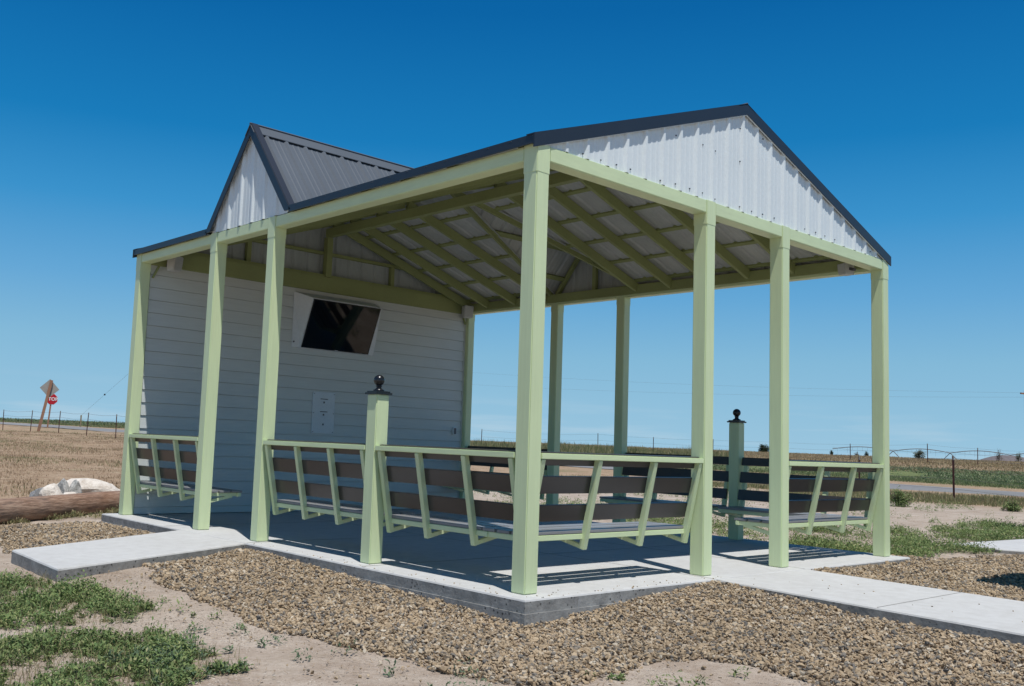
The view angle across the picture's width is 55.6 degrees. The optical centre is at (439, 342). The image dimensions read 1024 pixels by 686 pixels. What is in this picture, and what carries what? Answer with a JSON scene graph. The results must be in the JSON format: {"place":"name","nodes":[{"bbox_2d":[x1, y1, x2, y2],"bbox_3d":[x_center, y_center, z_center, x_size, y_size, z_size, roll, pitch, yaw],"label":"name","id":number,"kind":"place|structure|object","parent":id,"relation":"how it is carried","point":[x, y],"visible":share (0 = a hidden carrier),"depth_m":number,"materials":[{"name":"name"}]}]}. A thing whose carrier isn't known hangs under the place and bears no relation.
{"place":"outdoors","nodes":[
{"label":"outdoors","id":0,"kind":"place"},
{"bbox_2d":[0,430,123,497],"bbox_3d":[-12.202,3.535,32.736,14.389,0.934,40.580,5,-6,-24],"label":"dry grass","id":1,"kind":"structure","parent":0,"point":[52,456],"depth_m":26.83,"materials":[{"name":"brown plant"}]},
{"bbox_2d":[0,420,124,427],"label":"verge grass","id":2,"kind":"structure","parent":0,"point":[90,425],"depth_m":84.08,"materials":[{"name":"plant"}]},
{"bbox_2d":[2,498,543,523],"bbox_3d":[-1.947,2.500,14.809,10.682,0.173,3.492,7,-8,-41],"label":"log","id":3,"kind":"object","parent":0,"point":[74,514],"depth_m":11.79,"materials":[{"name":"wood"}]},
{"bbox_2d":[0,520,1023,685],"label":"gravel","id":4,"kind":"structure","parent":0,"point":[440,639],"depth_m":5.91,"materials":[{"name":"beige gravel"}]},
{"bbox_2d":[0,422,1023,685],"bbox_3d":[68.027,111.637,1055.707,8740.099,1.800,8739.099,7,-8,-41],"label":"ground","id":5,"kind":"structure","parent":0,"point":[280,656],"depth_m":5.72,"materials":[{"name":"soil"}]},
{"bbox_2d":[29,487,42,496],"bbox_3d":[-5.785,2.226,13.914,0.276,0.307,0.220,0,-6,23],"label":"rock","id":6,"kind":"object","parent":5,"relation":"on","point":[35,492],"visible":0.34,"depth_m":13.85,"materials":[{"name":"grey stone"}]},
{"bbox_2d":[37,379,58,431],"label":"diamond sign","id":7,"kind":"object","parent":5,"relation":"on","point":[49,388],"visible":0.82,"depth_m":56.50,"materials":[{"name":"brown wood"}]},
{"bbox_2d":[39,483,61,495],"bbox_3d":[-5.564,2.215,13.870,0.370,0.395,0.253,5,-6,-21],"label":"rock","id":8,"kind":"object","parent":5,"relation":"on","point":[51,489],"visible":0.39,"depth_m":13.80,"materials":[{"name":"beige stone"}]},
{"bbox_2d":[47,394,57,427],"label":"stop sign","id":9,"kind":"object","parent":5,"relation":"on","point":[53,399],"visible":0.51,"depth_m":69.42,"materials":[{"name":"red metal"}]},
{"bbox_2d":[0,491,119,523],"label":"fallen log","id":10,"kind":"object","parent":5,"relation":"on","point":[33,508],"visible":0.53,"depth_m":11.66,"materials":[{"name":"brown wood"}]},
{"bbox_2d":[0,417,124,425],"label":"tall grass","id":11,"kind":"structure","parent":5,"relation":"on","point":[73,421],"depth_m":98.14,"materials":[{"name":"plant"}]},
{"bbox_2d":[2,410,123,438],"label":"wire fence","id":12,"kind":"object","parent":5,"relation":"on","point":[32,411],"visible":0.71,"depth_m":51.09,"materials":[{"name":"metal"}]},
{"bbox_2d":[57,478,68,493],"bbox_3d":[-5.604,2.246,14.312,0.219,0.492,0.160,-2,-7,37],"label":"rock","id":13,"kind":"object","parent":5,"relation":"on","point":[63,485],"visible":0.4,"depth_m":14.27,"materials":[{"name":"grey stone"}]},
{"bbox_2d":[68,479,81,492],"bbox_3d":[-5.433,2.258,14.365,0.236,0.460,0.185,5,-6,-21],"label":"rock","id":14,"kind":"object","parent":5,"relation":"on","point":[75,485],"visible":0.37,"depth_m":14.34,"materials":[{"name":"grey stone"}]},
{"bbox_2d":[56,478,119,492],"bbox_3d":[-5.627,2.338,15.285,1.090,0.405,0.671,5,-6,-21],"label":"rock","id":15,"kind":"object","parent":5,"relation":"on","point":[88,485],"visible":0.42,"depth_m":15.16,"materials":[{"name":"beige stone"}]},
{"bbox_2d":[11,530,244,581],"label":"footpath","id":16,"kind":"structure","parent":5,"relation":"on","point":[101,556],"depth_m":7.71,"materials":[{"name":"concrete"}]},
{"bbox_2d":[0,568,257,685],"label":"weeds","id":17,"kind":"object","parent":5,"relation":"on","point":[20,644],"visible":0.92,"depth_m":4.89,"materials":[{"name":"green plant"}]},
{"bbox_2d":[103,620,489,685],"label":"weeds","id":18,"kind":"object","parent":5,"relation":"on","point":[114,658],"visible":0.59,"depth_m":4.62,"materials":[{"name":"green plant"}]},
{"bbox_2d":[7,565,955,685],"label":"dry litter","id":19,"kind":"object","parent":5,"relation":"on","point":[291,639],"visible":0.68,"depth_m":4.90,"materials":[{"name":"beige plant"}]},
{"bbox_2d":[101,509,909,627],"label":"concrete slab","id":20,"kind":"structure","parent":5,"relation":"on","point":[606,566],"depth_m":8.38,"materials":[{"name":"grey concrete"}]},
{"bbox_2d":[360,375,391,563],"bbox_3d":[-0.520,1.001,7.743,0.161,1.496,0.161,7,-8,-41],"label":"newel post","id":21,"kind":"object","parent":20,"relation":"on","point":[373,505],"visible":0.99,"depth_m":7.68,"materials":[{"name":"green paint"}]},
{"bbox_2d":[119,103,890,594],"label":"pavilion","id":22,"kind":"structure","parent":20,"relation":"on","point":[703,205],"depth_m":10.82,"materials":[{"name":"green paint"}]},
{"bbox_2d":[166,257,183,272],"bbox_3d":[-3.191,-0.943,11.548,0.197,0.180,0.150,0,-6,24],"label":"speaker","id":23,"kind":"object","parent":22,"relation":"attached to","point":[174,265],"visible":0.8,"depth_m":11.48},
{"bbox_2d":[129,433,241,501],"bbox_3d":[-2.846,1.368,10.685,0.558,0.693,1.695,7,-8,-41],"label":"wall bench","id":24,"kind":"object","parent":22,"relation":"attached to","point":[178,473],"depth_m":10.59,"materials":[{"name":"green paint"}]},
{"bbox_2d":[311,392,334,433],"bbox_3d":[-1.571,0.940,12.992,0.356,0.550,0.028,7,-8,-41],"label":"control panel","id":25,"kind":"object","parent":22,"relation":"attached to","point":[322,414],"visible":1,"depth_m":12.98,"materials":[{"name":"white plastic"}]},
{"bbox_2d":[291,291,381,355],"bbox_3d":[-1.340,-0.259,13.089,1.357,0.743,0.294,7,-8,-41],"label":"screen cabinet","id":26,"kind":"object","parent":22,"relation":"attached to","point":[328,323],"visible":1,"depth_m":12.99,"materials":[{"name":"white plastic"}]},
{"bbox_2d":[263,439,413,526],"bbox_3d":[-0.928,1.220,8.505,0.558,0.693,1.569,7,-8,-41],"label":"wall bench","id":27,"kind":"object","parent":22,"relation":"attached to","point":[332,469],"depth_m":8.43,"materials":[{"name":"green paint"}]},
{"bbox_2d":[375,444,515,545],"bbox_3d":[0.187,1.134,7.238,0.558,0.693,1.541,7,-8,-41],"label":"wall bench","id":28,"kind":"object","parent":22,"relation":"attached to","point":[467,479],"depth_m":7.14,"materials":[{"name":"green paint"}]},
{"bbox_2d":[452,427,456,434],"bbox_3d":[0.214,1.325,14.526,0.070,0.110,0.046,7,-8,-41],"label":"power outlet","id":29,"kind":"object","parent":22,"relation":"attached to","point":[454,430],"visible":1,"depth_m":14.50,"materials":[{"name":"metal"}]},
{"bbox_2d":[461,305,473,318],"bbox_3d":[0.407,-0.468,14.682,0.150,0.180,0.197,5,-6,-21],"label":"speaker","id":30,"kind":"object","parent":22,"relation":"attached to","point":[467,311],"visible":1,"depth_m":14.60},
{"bbox_2d":[443,446,546,499],"bbox_3d":[0.794,1.835,13.816,0.558,0.693,1.675,7,-8,-41],"label":"wall bench","id":31,"kind":"object","parent":22,"relation":"attached to","point":[491,466],"depth_m":14.05,"materials":[{"name":"green paint"}]},
{"bbox_2d":[483,451,703,549],"bbox_3d":[1.205,1.180,7.298,1.905,0.693,0.558,7,-8,-41],"label":"wall bench","id":32,"kind":"object","parent":22,"relation":"attached to","point":[594,484],"depth_m":7.16,"materials":[{"name":"green paint"}]},
{"bbox_2d":[599,452,728,516],"bbox_3d":[2.704,1.687,11.645,0.558,0.693,1.545,7,-8,-41],"label":"wall bench","id":33,"kind":"object","parent":22,"relation":"attached to","point":[722,493],"depth_m":11.67,"materials":[{"name":"green paint"}]},
{"bbox_2d":[718,457,871,530],"bbox_3d":[3.809,1.602,10.389,0.558,0.693,1.535,7,-8,-41],"label":"wall bench","id":34,"kind":"object","parent":22,"relation":"attached to","point":[741,510],"depth_m":10.76,"materials":[{"name":"green paint"}]},
{"bbox_2d":[734,460,883,534],"bbox_3d":[3.625,1.494,9.406,1.875,0.693,0.558,7,-8,-41],"label":"wall bench","id":35,"kind":"object","parent":22,"relation":"attached to","point":[816,487],"depth_m":9.28,"materials":[{"name":"green paint"}]},
{"bbox_2d":[837,263,855,275],"bbox_3d":[4.292,-0.778,10.170,0.120,0.120,0.197,5,-6,-21],"label":"speaker","id":36,"kind":"object","parent":22,"relation":"attached to","point":[845,269],"visible":0.92,"depth_m":10.15},
{"bbox_2d":[254,543,1022,621],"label":"stray stones","id":37,"kind":"object","parent":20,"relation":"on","point":[613,588],"visible":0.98,"depth_m":6.92,"materials":[{"name":"stone"}]},
{"bbox_2d":[727,409,746,539],"bbox_3d":[3.424,1.510,11.171,0.161,1.496,0.161,7,-8,-41],"label":"newel post","id":38,"kind":"object","parent":20,"relation":"on","point":[736,446],"visible":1,"depth_m":11.13,"materials":[{"name":"green paint"}]},
{"bbox_2d":[0,515,1011,685],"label":"soil clods","id":39,"kind":"object","parent":5,"relation":"on","point":[453,678],"visible":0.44,"depth_m":5.18,"materials":[{"name":"beige soil"}]},
{"bbox_2d":[470,438,728,464],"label":"dry grass","id":40,"kind":"structure","parent":5,"relation":"on","point":[565,447],"depth_m":76.00,"materials":[{"name":"plant"}]},
{"bbox_2d":[585,666,750,685],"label":"weeds","id":41,"kind":"object","parent":5,"relation":"on","point":[620,676],"visible":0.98,"depth_m":4.61,"materials":[{"name":"green plant"}]},
{"bbox_2d":[474,484,1023,557],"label":"weeds","id":42,"kind":"object","parent":5,"relation":"on","point":[915,542],"visible":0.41,"depth_m":13.59,"materials":[{"name":"green plant"}]},
{"bbox_2d":[481,430,1023,464],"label":"wire fence","id":43,"kind":"object","parent":5,"relation":"on","point":[791,448],"visible":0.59,"depth_m":76.93,"materials":[{"name":"metal"}]},
{"bbox_2d":[758,443,768,451],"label":"tree","id":44,"kind":"object","parent":5,"relation":"on","point":[766,448],"visible":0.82,"depth_m":127.17,"materials":[{"name":"green plant"}]},
{"bbox_2d":[715,569,1023,644],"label":"footpath","id":45,"kind":"structure","parent":5,"relation":"on","point":[995,617],"depth_m":6.76,"materials":[{"name":"concrete"}]},
{"bbox_2d":[749,454,1018,497],"bbox_3d":[15.889,4.488,32.594,3.385,1.426,19.472,3,-6,-10],"label":"wire fence","id":46,"kind":"object","parent":5,"relation":"on","point":[953,476],"visible":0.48,"depth_m":28.93,"materials":[{"name":"metal"}]},
{"bbox_2d":[890,485,915,506],"bbox_3d":[11.231,3.812,23.684,0.891,0.648,0.815,3,-6,-5],"label":"shrub","id":47,"kind":"object","parent":5,"relation":"on","point":[898,498],"visible":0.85,"depth_m":23.63,"materials":[{"name":"green plant"}]},
{"bbox_2d":[914,448,924,458],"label":"bush","id":48,"kind":"object","parent":5,"relation":"on","point":[918,455],"visible":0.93,"depth_m":105.00,"materials":[{"name":"green plant"}]},
{"bbox_2d":[832,446,1023,458],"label":"irrigation boom","id":49,"kind":"object","parent":5,"relation":"on","point":[928,449],"visible":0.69,"depth_m":177.03,"materials":[{"name":"metal"}]},
{"bbox_2d":[955,539,1023,554],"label":"footpath","id":50,"kind":"structure","parent":5,"relation":"on","point":[1014,547],"depth_m":12.54,"materials":[{"name":"concrete"}]},
{"bbox_2d":[980,455,1023,461],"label":"dirt mound","id":51,"kind":"object","parent":5,"relation":"on","point":[1008,458],"visible":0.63,"depth_m":126.76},
{"bbox_2d":[995,450,1001,460],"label":"shrub","id":52,"kind":"object","parent":51,"relation":"on","point":[999,455],"visible":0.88,"depth_m":125.72,"materials":[{"name":"green plant"}]},
{"bbox_2d":[999,499,1023,511],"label":"shrub","id":53,"kind":"object","parent":5,"relation":"on","point":[1013,506],"visible":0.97,"depth_m":23.40,"materials":[{"name":"green plant"}]},
{"bbox_2d":[0,422,1023,496],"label":"road","id":54,"kind":"structure","parent":0,"point":[937,489],"depth_m":38.92,"materials":[{"name":"grey asphalt"}]},
{"bbox_2d":[0,0,1023,459],"label":"sky","id":55,"kind":"structure","parent":0,"point":[124,124],"materials":[{"name":"blue"}]},
{"bbox_2d":[470,440,1023,474],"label":"dry grass","id":56,"kind":"structure","parent":0,"point":[983,465],"depth_m":78.30,"materials":[{"name":"plant"}]},
{"bbox_2d":[559,474,1023,508],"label":"road","id":57,"kind":"structure","parent":0,"point":[980,499],"depth_m":28.50,"materials":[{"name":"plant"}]},
{"bbox_2d":[682,464,1023,484],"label":"tall grass","id":58,"kind":"structure","parent":0,"point":[1018,478],"depth_m":55.70,"materials":[{"name":"plant"}]},
{"bbox_2d":[716,467,1023,488],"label":"verge grass","id":59,"kind":"structure","parent":0,"point":[965,482],"depth_m":48.15,"materials":[{"name":"plant"}]}
]}

